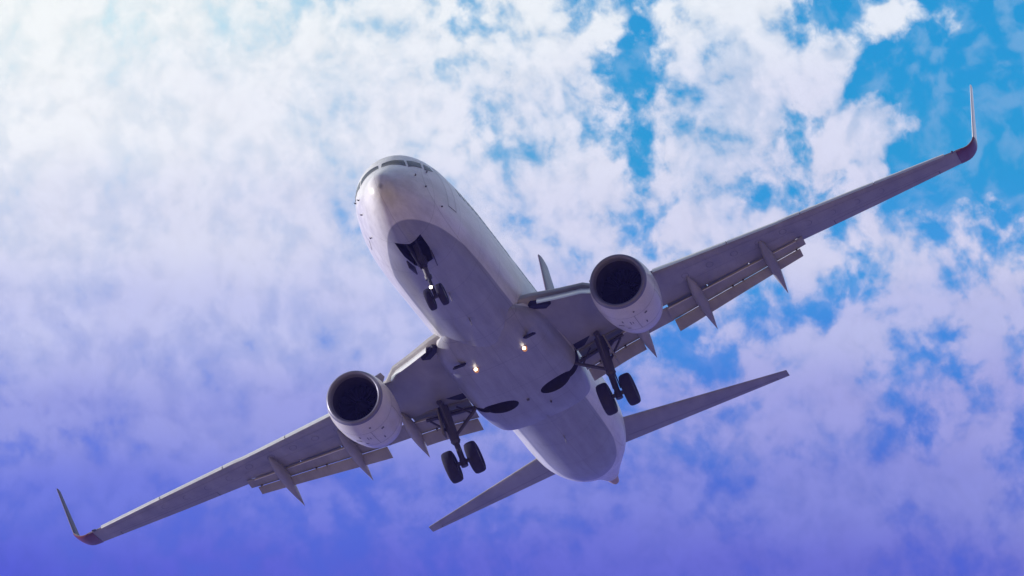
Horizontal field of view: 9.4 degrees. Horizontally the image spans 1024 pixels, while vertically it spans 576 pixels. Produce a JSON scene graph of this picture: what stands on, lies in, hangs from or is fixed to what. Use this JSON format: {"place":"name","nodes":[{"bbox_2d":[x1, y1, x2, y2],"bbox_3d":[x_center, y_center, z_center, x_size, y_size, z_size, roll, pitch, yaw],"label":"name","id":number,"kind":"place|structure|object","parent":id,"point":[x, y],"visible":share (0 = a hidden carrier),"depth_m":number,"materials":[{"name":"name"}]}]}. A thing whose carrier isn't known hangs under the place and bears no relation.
{"place":"outdoors","nodes":[
{"label":"outdoors","id":0,"kind":"place"},
{"bbox_2d":[0,0,1023,575],"label":"sky","id":1,"kind":"structure","parent":0,"point":[189,273],"materials":[{"name":"blue"}]},
{"bbox_2d":[57,85,976,544],"bbox_3d":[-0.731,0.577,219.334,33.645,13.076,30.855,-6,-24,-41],"label":"airliner","id":2,"kind":"object","parent":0,"point":[505,347],"visible":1,"depth_m":213.85,"materials":[{"name":"white metal"}]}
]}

